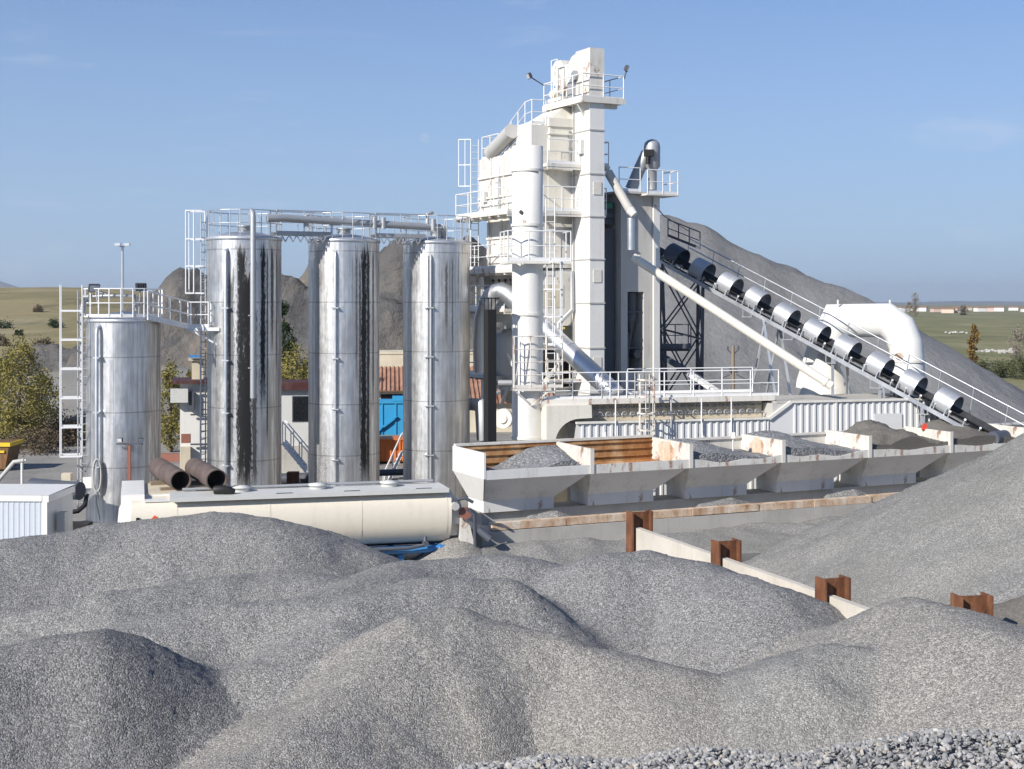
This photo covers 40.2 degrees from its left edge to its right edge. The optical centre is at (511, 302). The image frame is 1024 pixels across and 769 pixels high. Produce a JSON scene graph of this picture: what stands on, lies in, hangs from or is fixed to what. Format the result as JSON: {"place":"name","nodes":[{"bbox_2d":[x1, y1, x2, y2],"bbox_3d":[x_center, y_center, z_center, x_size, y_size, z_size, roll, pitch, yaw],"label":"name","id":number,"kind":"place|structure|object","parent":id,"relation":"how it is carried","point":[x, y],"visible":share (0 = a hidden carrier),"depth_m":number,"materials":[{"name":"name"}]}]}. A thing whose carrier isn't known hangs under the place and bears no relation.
{"place":"outdoors","nodes":[
{"label":"outdoors","id":0,"kind":"place"},
{"bbox_2d":[27,478,92,529],"bbox_3d":[-16.697,7.563,52.043,1.705,1.874,3.821,0,0,-38],"label":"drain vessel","id":1,"kind":"object","parent":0,"point":[80,491],"visible":0.45,"depth_m":52.12,"materials":[{"name":"metal"}]},
{"bbox_2d":[0,287,150,356],"bbox_3d":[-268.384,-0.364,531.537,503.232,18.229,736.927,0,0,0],"label":"hill","id":2,"kind":"structure","parent":0,"point":[18,305],"depth_m":368.75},
{"bbox_2d":[30,335,54,346],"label":"shrub","id":3,"kind":"object","parent":2,"relation":"on","point":[43,341],"visible":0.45,"depth_m":234.59,"materials":[{"name":"green plant"}]},
{"bbox_2d":[46,317,64,327],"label":"shrub","id":4,"kind":"object","parent":2,"relation":"on","point":[54,322],"visible":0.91,"depth_m":299.41,"materials":[{"name":"green plant"}]},
{"bbox_2d":[161,453,179,461],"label":"wall","id":5,"kind":"structure","parent":0,"point":[172,457],"depth_m":74.85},
{"bbox_2d":[0,305,1023,562],"bbox_3d":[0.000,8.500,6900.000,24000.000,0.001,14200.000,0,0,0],"label":"ground","id":6,"kind":"structure","parent":0,"point":[996,329],"depth_m":255.92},
{"bbox_2d":[0,439,22,468],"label":"skip","id":7,"kind":"object","parent":6,"relation":"on","point":[9,450],"visible":0.97,"depth_m":70.92,"materials":[{"name":"yellow paint"}]},
{"bbox_2d":[0,356,22,438],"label":"tree","id":8,"kind":"object","parent":6,"relation":"on","point":[3,395],"visible":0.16,"depth_m":83.97,"materials":[{"name":"green plant"}]},
{"bbox_2d":[0,459,25,483],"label":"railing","id":9,"kind":"object","parent":6,"relation":"on","point":[9,467],"visible":0.85,"depth_m":49.95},
{"bbox_2d":[0,328,57,446],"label":"tree","id":10,"kind":"object","parent":6,"relation":"on","point":[9,364],"visible":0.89,"depth_m":81.67,"materials":[{"name":"green plant"}]},
{"bbox_2d":[0,484,74,538],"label":"site container","id":11,"kind":"object","parent":6,"relation":"on","point":[34,509],"visible":0.5,"depth_m":41.54,"materials":[{"name":"metal"}]},
{"bbox_2d":[1,414,73,456],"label":"shrub","id":12,"kind":"object","parent":6,"relation":"on","point":[32,439],"visible":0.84,"depth_m":78.76,"materials":[{"name":"green plant"}]},
{"bbox_2d":[21,369,64,433],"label":"tree","id":13,"kind":"object","parent":6,"relation":"on","point":[53,393],"visible":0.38,"depth_m":85.91,"materials":[{"name":"green plant"}]},
{"bbox_2d":[1,343,85,378],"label":"rock bank","id":14,"kind":"object","parent":6,"relation":"on","point":[51,354],"visible":0.05,"depth_m":116.98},
{"bbox_2d":[28,392,85,446],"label":"shrub","id":15,"kind":"object","parent":6,"relation":"on","point":[58,425],"visible":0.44,"depth_m":83.58,"materials":[{"name":"green plant"}]},
{"bbox_2d":[0,522,126,614],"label":"gravel pile","id":16,"kind":"object","parent":6,"relation":"on","point":[38,571],"visible":0.81,"depth_m":31.52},
{"bbox_2d":[61,473,72,480],"bbox_3d":[-17.164,6.711,54.000,0.350,0.300,0.300,0,0,0],"label":"timber block","id":17,"kind":"object","parent":6,"relation":"on","point":[66,476],"depth_m":53.85,"materials":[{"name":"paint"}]},
{"bbox_2d":[55,410,85,445],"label":"shrub","id":18,"kind":"object","parent":6,"relation":"on","point":[74,436],"visible":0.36,"depth_m":83.66,"materials":[{"name":"green plant"}]},
{"bbox_2d":[0,364,206,444],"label":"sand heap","id":19,"kind":"object","parent":6,"relation":"on","point":[69,380],"visible":0.08,"depth_m":93.01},
{"bbox_2d":[60,243,162,523],"bbox_3d":[-15.685,3.076,55.033,3.762,10.848,3.294,0,0,0],"label":"tank","id":20,"kind":"object","parent":6,"relation":"on","point":[123,395],"visible":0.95,"depth_m":53.95,"materials":[{"name":"metal"}]},
{"bbox_2d":[147,291,218,344],"bbox_3d":[-13.311,0.638,55.758,3.521,2.221,1.612,0,0,-43],"label":"footbridge","id":21,"kind":"object","parent":20,"relation":"attached to","point":[187,326],"visible":0.98,"depth_m":55.78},
{"bbox_2d":[0,628,244,768],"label":"gravel pile","id":22,"kind":"object","parent":6,"relation":"on","point":[105,698],"visible":1,"depth_m":22.03,"materials":[{"name":"gravel"}]},
{"bbox_2d":[161,359,181,451],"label":"tree","id":23,"kind":"object","parent":6,"relation":"on","point":[171,423],"visible":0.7,"depth_m":79.70,"materials":[{"name":"green plant"}]},
{"bbox_2d":[0,570,353,645],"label":"gravel pile","id":24,"kind":"object","parent":6,"relation":"on","point":[104,609],"visible":0.94,"depth_m":28.06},
{"bbox_2d":[170,353,206,480],"bbox_3d":[-14.126,5.200,62.712,2.200,6.600,3.020,0,0,-12],"label":"control cabin","id":25,"kind":"object","parent":6,"relation":"on","point":[186,395],"visible":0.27,"depth_m":61.57,"materials":[{"name":"metal"}]},
{"bbox_2d":[185,208,282,488],"bbox_3d":[-11.201,2.350,57.517,3.493,12.301,3.264,0,0,27],"label":"bitumen silo","id":26,"kind":"object","parent":6,"relation":"on","point":[244,366],"visible":0.94,"depth_m":56.23,"materials":[{"name":"metal"}]},
{"bbox_2d":[271,210,331,242],"bbox_3d":[-8.717,-3.145,57.835,2.383,1.311,0.880,0,0,-27],"label":"footbridge","id":27,"kind":"object","parent":26,"relation":"attached to","point":[297,233],"visible":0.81,"depth_m":57.60,"materials":[{"name":"metal"}]},
{"bbox_2d":[71,511,401,600],"bbox_3d":[-6.191,6.922,36.670,11.976,3.522,10.796,0,0,-28],"label":"gravel pile","id":28,"kind":"object","parent":6,"relation":"on","point":[163,551],"visible":0.68,"depth_m":32.60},
{"bbox_2d":[108,564,439,669],"bbox_3d":[-4.856,6.332,27.246,9.406,1.345,3.442,0,0,-41],"label":"gravel pile","id":29,"kind":"object","parent":6,"relation":"on","point":[219,636],"visible":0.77,"depth_m":26.41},
{"bbox_2d":[118,479,451,560],"bbox_3d":[-7.402,7.061,45.479,10.410,2.878,4.400,0,0,-15],"label":"bitumen tank","id":30,"kind":"object","parent":6,"relation":"on","point":[384,516],"visible":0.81,"depth_m":44.05,"materials":[{"name":"metal"}]},
{"bbox_2d":[149,458,190,490],"bbox_3d":[-11.099,5.588,45.375,0.900,0.856,3.105,0,0,-27],"label":"pipe section","id":31,"kind":"object","parent":30,"relation":"on","point":[168,473],"visible":1,"depth_m":44.98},
{"bbox_2d":[185,458,226,490],"bbox_3d":[-9.809,5.512,44.812,0.900,0.835,2.940,0,0,-26],"label":"pipe section","id":32,"kind":"object","parent":30,"relation":"on","point":[202,472],"visible":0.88,"depth_m":44.50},
{"bbox_2d":[287,471,298,483],"bbox_3d":[-9.855,8.050,63.000,0.500,0.900,0.500,0,0,0],"label":"rusty box","id":33,"kind":"object","parent":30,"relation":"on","point":[292,477],"visible":0.64,"depth_m":62.75,"materials":[{"name":"metal"}]},
{"bbox_2d":[282,300,297,379],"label":"conifer","id":34,"kind":"object","parent":6,"relation":"on","point":[286,327],"visible":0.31,"depth_m":89.77,"materials":[{"name":"green plant"}]},
{"bbox_2d":[282,379,307,472],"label":"office hut","id":35,"kind":"object","parent":6,"relation":"on","point":[295,404],"visible":0.26,"depth_m":70.04,"materials":[{"name":"white metal"}]},
{"bbox_2d":[293,397,307,420],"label":"window","id":36,"kind":"structure","parent":35,"relation":"in","point":[300,404],"depth_m":70.07,"materials":[{"name":"black glass"}]},
{"bbox_2d":[282,341,307,379],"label":"tree","id":37,"kind":"object","parent":6,"relation":"on","point":[288,375],"visible":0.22,"depth_m":79.77,"materials":[{"name":"green plant"}]},
{"bbox_2d":[282,420,307,472],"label":"stair","id":38,"kind":"object","parent":6,"relation":"on","point":[294,454],"visible":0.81,"depth_m":66.41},
{"bbox_2d":[282,472,307,487],"bbox_3d":[-9.829,8.177,64.000,1.388,0.860,0.520,0,0,0],"label":"dark pipe","id":39,"kind":"object","parent":6,"relation":"on","point":[303,478],"visible":0.14,"depth_m":63.78,"materials":[{"name":"metal"}]},
{"bbox_2d":[65,235,558,377],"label":"rock bank","id":40,"kind":"object","parent":6,"relation":"on","point":[179,345],"visible":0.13,"depth_m":106.91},
{"bbox_2d":[307,212,380,486],"bbox_3d":[-7.140,2.365,59.422,3.100,12.271,3.256,0,0,0],"label":"bitumen silo","id":41,"kind":"object","parent":6,"relation":"on","point":[343,354],"visible":0.87,"depth_m":58.21,"materials":[{"name":"metal"}]},
{"bbox_2d":[379,436,402,461],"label":"orange container","id":42,"kind":"object","parent":6,"relation":"on","point":[387,444],"visible":0.24,"depth_m":74.05,"materials":[{"name":"metal"}]},
{"bbox_2d":[379,396,402,434],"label":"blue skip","id":43,"kind":"object","parent":42,"relation":"on","point":[390,416],"visible":0.55,"depth_m":78.08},
{"bbox_2d":[379,469,402,475],"bbox_3d":[-5.579,7.688,63.500,1.371,0.345,0.300,0,0,0],"label":"dark pipe","id":44,"kind":"object","parent":6,"relation":"on","point":[389,472],"visible":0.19,"depth_m":63.37,"materials":[{"name":"black metal"}]},
{"bbox_2d":[383,433,402,479],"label":"stair","id":45,"kind":"object","parent":6,"relation":"on","point":[398,459],"visible":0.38,"depth_m":67.39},
{"bbox_2d":[217,577,618,713],"bbox_3d":[-2.051,6.336,26.781,8.122,1.717,4.575,0,0,-30],"label":"gravel pile","id":46,"kind":"object","parent":6,"relation":"on","point":[277,668],"visible":0.89,"depth_m":26.47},
{"bbox_2d":[379,350,472,398],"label":"tiled building","id":47,"kind":"structure","parent":6,"relation":"on","point":[390,373],"depth_m":97.18,"materials":[{"name":"paint"}]},
{"bbox_2d":[402,215,470,497],"bbox_3d":[-3.311,2.365,61.322,3.020,12.271,3.177,0,0,0],"label":"bitumen silo","id":48,"kind":"object","parent":6,"relation":"on","point":[436,346],"visible":0.85,"depth_m":60.13,"materials":[{"name":"metal"}]},
{"bbox_2d":[266,211,447,236],"bbox_3d":[-6.268,-3.405,58.460,8.279,1.138,0.602,0,0,-31],"label":"transfer pipe","id":49,"kind":"object","parent":48,"relation":"on","point":[374,223],"visible":0.99,"depth_m":58.45,"materials":[{"name":"metal"}]},
{"bbox_2d":[369,213,425,244],"bbox_3d":[-4.892,-3.146,59.778,2.322,1.310,0.880,0,0,-26],"label":"footbridge","id":50,"kind":"object","parent":48,"relation":"attached to","point":[400,236],"visible":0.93,"depth_m":59.51,"materials":[{"name":"metal"}]},
{"bbox_2d":[410,536,481,559],"bbox_3d":[-1.879,8.154,45.346,3.942,1.244,4.181,0,0,0],"label":"stone heap","id":51,"kind":"object","parent":6,"relation":"on","point":[454,547],"visible":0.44,"depth_m":44.68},
{"bbox_2d":[449,489,492,546],"bbox_3d":[-1.456,7.150,45.623,1.375,2.300,1.796,0,0,-13],"label":"burner unit","id":52,"kind":"object","parent":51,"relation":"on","point":[460,528],"visible":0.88,"depth_m":44.98,"materials":[{"name":"white paint"}]},
{"bbox_2d":[348,554,561,589],"bbox_3d":[-0.333,7.177,33.313,4.965,2.996,7.941,0,0,32],"label":"gravel pile","id":53,"kind":"object","parent":6,"relation":"on","point":[529,571],"visible":0.4,"depth_m":30.80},
{"bbox_2d":[173,607,739,768],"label":"gravel pile","id":54,"kind":"object","parent":6,"relation":"on","point":[450,688],"visible":0.98,"depth_m":22.49,"materials":[{"name":"gravel"}]},
{"bbox_2d":[480,298,499,441],"bbox_3d":[-0.850,4.145,54.009,0.540,8.710,0.580,0,0,-27],"label":"black flue","id":55,"kind":"object","parent":6,"relation":"on","point":[489,375],"visible":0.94,"depth_m":53.85,"materials":[{"name":"metal"}]},
{"bbox_2d":[470,378,555,431],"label":"tiled shed","id":56,"kind":"structure","parent":6,"relation":"on","point":[475,388],"depth_m":92.33,"materials":[{"name":"paint"}]},
{"bbox_2d":[455,99,609,441],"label":"mixing tower","id":57,"kind":"structure","parent":6,"relation":"on","point":[550,132],"depth_m":62.05,"materials":[{"name":"metal"}]},
{"bbox_2d":[543,285,550,307],"bbox_3d":[1.494,-0.300,61.289,0.450,1.000,0.030,0,0,-27],"label":"access door","id":58,"kind":"structure","parent":57,"relation":"in","point":[549,286],"depth_m":61.28,"materials":[{"name":"paint"}]},
{"bbox_2d":[473,282,623,395],"bbox_3d":[1.424,1.588,59.973,8.358,5.006,1.000,0,0,43],"label":"exhaust duct","id":59,"kind":"object","parent":57,"relation":"attached to","point":[576,358],"visible":0.73,"depth_m":59.34,"materials":[{"name":"metal"}]},
{"bbox_2d":[555,285,563,307],"bbox_3d":[2.073,-0.300,61.584,0.450,1.000,0.030,0,0,-27],"label":"access door","id":60,"kind":"structure","parent":57,"relation":"in","point":[557,292],"depth_m":61.55,"materials":[{"name":"paint"}]},
{"bbox_2d":[500,145,571,440],"bbox_3d":[0.924,1.160,55.154,2.580,14.680,1.729,0,0,-11],"label":"chimney","id":61,"kind":"object","parent":6,"relation":"on","point":[527,260],"visible":0.94,"depth_m":54.74,"materials":[{"name":"white paint"}]},
{"bbox_2d":[541,404,591,501],"bbox_3d":[2.014,6.250,55.332,1.870,4.500,1.600,0,0,-16],"label":"curved hood","id":62,"kind":"object","parent":6,"relation":"on","point":[555,419],"visible":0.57,"depth_m":54.56,"materials":[{"name":"beige paint"}]},
{"bbox_2d":[526,47,629,395],"bbox_3d":[2.922,-1.275,62.265,2.937,19.550,4.275,0,0,-32],"label":"bucket elevator","id":63,"kind":"object","parent":6,"relation":"on","point":[577,80],"visible":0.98,"depth_m":60.79,"materials":[{"name":"white paint"}]},
{"bbox_2d":[626,509,652,551],"bbox_3d":[3.388,7.110,37.200,0.600,3.180,0.400,0,0,-20],"label":"steel post","id":64,"kind":"object","parent":6,"relation":"on","point":[643,519],"visible":0.36,"depth_m":37.16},
{"bbox_2d":[604,139,678,394],"bbox_3d":[5.335,0.562,62.984,3.610,15.875,3.649,0,0,-27],"label":"filler silo","id":65,"kind":"object","parent":6,"relation":"on","point":[632,298],"visible":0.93,"depth_m":62.62,"materials":[{"name":"beige paint"}]},
{"bbox_2d":[480,516,841,564],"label":"grit bank","id":66,"kind":"structure","parent":6,"relation":"on","point":[759,537],"depth_m":47.71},
{"bbox_2d":[634,527,710,562],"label":"wall panel","id":67,"kind":"structure","parent":6,"relation":"on","point":[644,539],"depth_m":35.33,"materials":[{"name":"concrete"}]},
{"bbox_2d":[660,219,704,393],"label":"head trestle","id":68,"kind":"object","parent":6,"relation":"on","point":[665,359],"visible":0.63,"depth_m":66.23,"materials":[{"name":"black metal"}]},
{"bbox_2d":[687,372,718,392],"bbox_3d":[8.300,3.453,60.900,0.300,0.790,2.054,0,0,-26],"label":"steel slide","id":69,"kind":"object","parent":68,"relation":"attached to","point":[707,386],"visible":0.86,"depth_m":60.79,"materials":[{"name":"white paint"}]},
{"bbox_2d":[450,478,926,546],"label":"hopper plinth","id":70,"kind":"structure","parent":6,"relation":"on","point":[615,530],"depth_m":49.66,"materials":[{"name":"concrete"}]},
{"bbox_2d":[453,439,593,512],"bbox_3d":[0.362,6.010,48.545,4.135,2.180,2.805,0,0,-25],"label":"feed hopper","id":71,"kind":"object","parent":70,"relation":"on","point":[490,491],"visible":0.93,"depth_m":47.88,"materials":[{"name":"paint"}]},
{"bbox_2d":[486,445,579,469],"bbox_3d":[0.376,5.469,48.498,3.840,0.742,2.440,0,0,-25],"label":"gravel heap","id":72,"kind":"object","parent":71,"relation":"in","point":[545,456],"visible":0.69,"depth_m":48.83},
{"bbox_2d":[558,435,692,505],"bbox_3d":[4.017,6.010,50.257,4.063,2.180,2.805,0,0,-25],"label":"feed hopper","id":73,"kind":"object","parent":70,"relation":"on","point":[629,469],"visible":0.94,"depth_m":49.82,"materials":[{"name":"paint"}]},
{"bbox_2d":[489,492,898,530],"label":"steel beam","id":74,"kind":"structure","parent":70,"relation":"on","point":[606,517],"depth_m":49.39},
{"bbox_2d":[525,510,569,525],"bbox_3d":[1.245,7.350,47.614,2.089,0.593,1.139,0,0,0],"label":"stone spill","id":75,"kind":"object","parent":74,"relation":"on","point":[551,514],"visible":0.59,"depth_m":47.42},
{"bbox_2d":[696,497,749,513],"bbox_3d":[7.652,7.343,50.499,2.914,0.613,0.936,0,0,-27],"label":"stone spill","id":76,"kind":"object","parent":74,"relation":"on","point":[729,501],"visible":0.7,"depth_m":50.35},
{"bbox_2d":[824,489,866,497],"bbox_3d":[12.658,7.349,52.944,2.428,0.591,0.865,0,0,-18],"label":"stone spill","id":77,"kind":"object","parent":74,"relation":"on","point":[852,492],"visible":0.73,"depth_m":52.81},
{"bbox_2d":[655,434,785,498],"bbox_3d":[7.639,6.070,51.953,4.063,2.060,2.805,0,0,-25],"label":"feed hopper","id":78,"kind":"object","parent":70,"relation":"on","point":[702,478],"visible":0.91,"depth_m":51.32,"materials":[{"name":"paint"}]},
{"bbox_2d":[670,438,771,461],"bbox_3d":[7.620,5.466,51.892,3.840,0.748,2.440,0,0,-25],"label":"gravel heap","id":79,"kind":"object","parent":78,"relation":"in","point":[707,451],"visible":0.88,"depth_m":51.01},
{"bbox_2d":[756,430,871,492],"bbox_3d":[11.262,6.070,53.650,4.063,2.060,2.805,0,0,-25],"label":"feed hopper","id":80,"kind":"object","parent":70,"relation":"on","point":[806,473],"visible":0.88,"depth_m":53.00,"materials":[{"name":"paint"}]},
{"bbox_2d":[748,430,859,455],"bbox_3d":[11.242,5.388,53.589,3.840,0.903,2.440,0,0,-25],"label":"gravel heap","id":81,"kind":"object","parent":80,"relation":"in","point":[795,446],"visible":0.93,"depth_m":52.80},
{"bbox_2d":[839,426,952,486],"bbox_3d":[14.884,6.070,55.347,4.063,2.060,2.805,0,0,-25],"label":"feed hopper","id":82,"kind":"object","parent":70,"relation":"on","point":[888,466],"visible":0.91,"depth_m":54.55,"materials":[{"name":"paint"}]},
{"bbox_2d":[843,420,947,449],"bbox_3d":[14.865,5.269,55.286,3.840,1.142,2.440,0,0,-25],"label":"sand heap","id":83,"kind":"object","parent":82,"relation":"in","point":[885,436],"visible":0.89,"depth_m":54.58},
{"bbox_2d":[920,423,1023,478],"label":"feed hopper","id":84,"kind":"object","parent":70,"relation":"on","point":[958,456],"visible":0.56,"depth_m":55.84,"materials":[{"name":"paint"}]},
{"bbox_2d":[918,419,1014,445],"bbox_3d":[18.487,5.326,56.983,3.840,1.028,2.440,0,0,-25],"label":"sand heap","id":85,"kind":"object","parent":84,"relation":"in","point":[968,435],"visible":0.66,"depth_m":56.12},
{"bbox_2d":[535,550,846,673],"bbox_3d":[4.248,7.071,31.629,8.431,3.225,10.056,0,0,-34],"label":"gravel pile","id":86,"kind":"object","parent":6,"relation":"on","point":[686,613],"visible":0.77,"depth_m":28.26,"materials":[{"name":"gravel"}]},
{"bbox_2d":[711,538,741,564],"bbox_3d":[5.017,7.125,32.800,0.600,3.150,0.400,0,0,-20],"label":"steel post","id":87,"kind":"object","parent":6,"relation":"on","point":[731,549],"visible":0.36,"depth_m":32.77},
{"bbox_2d":[540,367,934,500],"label":"drum house","id":88,"kind":"structure","parent":6,"relation":"on","point":[690,413],"depth_m":56.84,"materials":[{"name":"grey paint"}]},
{"bbox_2d":[631,253,833,389],"bbox_3d":[9.322,0.732,59.750,8.679,5.787,0.440,0,0,17],"label":"fines pipe","id":89,"kind":"object","parent":88,"relation":"on","point":[744,329],"visible":1,"depth_m":59.56,"materials":[{"name":"metal"}]},
{"bbox_2d":[794,300,925,395],"bbox_3d":[15.741,2.849,63.735,5.733,5.978,3.570,0,0,0],"label":"elbow duct","id":90,"kind":"object","parent":88,"relation":"attached to","point":[890,322],"visible":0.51,"depth_m":62.97,"materials":[{"name":"metal"}]},
{"bbox_2d":[504,215,1023,424],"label":"spoil heap","id":91,"kind":"object","parent":6,"relation":"on","point":[720,335],"visible":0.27,"depth_m":103.61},
{"bbox_2d":[720,557,814,597],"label":"wall panel","id":92,"kind":"structure","parent":6,"relation":"on","point":[743,568],"depth_m":30.80,"materials":[{"name":"concrete"}]},
{"bbox_2d":[526,741,1023,768],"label":"gravel bank","id":93,"kind":"structure","parent":6,"relation":"on","point":[1003,756],"depth_m":4.95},
{"bbox_2d":[455,726,1023,768],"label":"loose stones","id":94,"kind":"object","parent":93,"relation":"on","point":[811,759],"visible":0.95,"depth_m":4.90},
{"bbox_2d":[715,643,882,760],"bbox_3d":[4.493,7.211,21.792,2.902,2.915,7.148,0,0,7],"label":"gravel pile","id":95,"kind":"object","parent":6,"relation":"on","point":[815,696],"visible":0.88,"depth_m":22.15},
{"bbox_2d":[815,574,850,601],"bbox_3d":[6.555,7.150,28.600,0.600,3.100,0.400,0,0,-19],"label":"steel post","id":96,"kind":"object","parent":6,"relation":"on","point":[840,586],"visible":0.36,"depth_m":28.57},
{"bbox_2d":[660,239,1023,443],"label":"belt conveyor","id":97,"kind":"object","parent":6,"relation":"on","point":[847,349],"visible":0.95,"depth_m":61.96,"materials":[{"name":"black metal"}]},
{"bbox_2d":[827,595,868,617],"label":"wall panel","id":98,"kind":"structure","parent":6,"relation":"on","point":[846,608],"depth_m":27.85,"materials":[{"name":"concrete"}]},
{"bbox_2d":[735,596,1023,744],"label":"gravel pile","id":99,"kind":"object","parent":6,"relation":"on","point":[942,666],"visible":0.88,"depth_m":22.06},
{"bbox_2d":[743,433,1023,607],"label":"gravel pile","id":100,"kind":"object","parent":6,"relation":"on","point":[943,536],"visible":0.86,"depth_m":36.82,"materials":[{"name":"gravel"}]},
{"bbox_2d":[908,292,920,316],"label":"tree","id":101,"kind":"object","parent":6,"relation":"on","point":[915,306],"visible":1,"depth_m":879.53,"materials":[{"name":"grey plant"}]},
{"bbox_2d":[950,592,993,615],"bbox_3d":[8.015,6.890,24.400,0.600,3.620,0.400,0,0,-9],"label":"steel post","id":102,"kind":"object","parent":6,"relation":"on","point":[982,602],"visible":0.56,"depth_m":24.38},
{"bbox_2d":[967,323,981,362],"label":"tree","id":103,"kind":"object","parent":6,"relation":"on","point":[972,341],"visible":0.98,"depth_m":191.84,"materials":[{"name":"yellow plant"}]},
{"bbox_2d":[943,565,1023,604],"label":"gravel pile","id":104,"kind":"object","parent":6,"relation":"on","point":[1006,587],"visible":0.13,"depth_m":32.22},
{"bbox_2d":[973,354,1000,374],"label":"bush","id":105,"kind":"object","parent":6,"relation":"on","point":[983,364],"visible":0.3,"depth_m":157.78,"materials":[{"name":"green plant"}]},
{"bbox_2d":[992,355,1019,377],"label":"bush","id":106,"kind":"object","parent":6,"relation":"on","point":[1000,371],"visible":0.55,"depth_m":159.43,"materials":[{"name":"green plant"}]},
{"bbox_2d":[994,595,1023,626],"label":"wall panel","id":107,"kind":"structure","parent":6,"relation":"on","point":[1011,611],"depth_m":25.55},
{"bbox_2d":[1002,352,1023,378],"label":"bush","id":108,"kind":"object","parent":6,"relation":"on","point":[1018,362],"visible":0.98,"depth_m":156.04,"materials":[{"name":"green plant"}]},
{"bbox_2d":[1005,323,1023,357],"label":"shrub","id":109,"kind":"object","parent":6,"relation":"on","point":[1015,350],"visible":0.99,"depth_m":214.71,"materials":[{"name":"plant"}]},
{"bbox_2d":[0,281,1023,304],"bbox_3d":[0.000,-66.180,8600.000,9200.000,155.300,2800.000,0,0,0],"label":"hills","id":110,"kind":"structure","parent":0,"point":[2,284],"depth_m":8068.81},
{"bbox_2d":[0,0,1023,302],"label":"sky","id":111,"kind":"structure","parent":0,"point":[872,149],"materials":[{"name":"blue"}]},
{"bbox_2d":[709,346,765,392],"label":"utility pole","id":112,"kind":"object","parent":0,"point":[732,352],"visible":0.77,"depth_m":91.90,"materials":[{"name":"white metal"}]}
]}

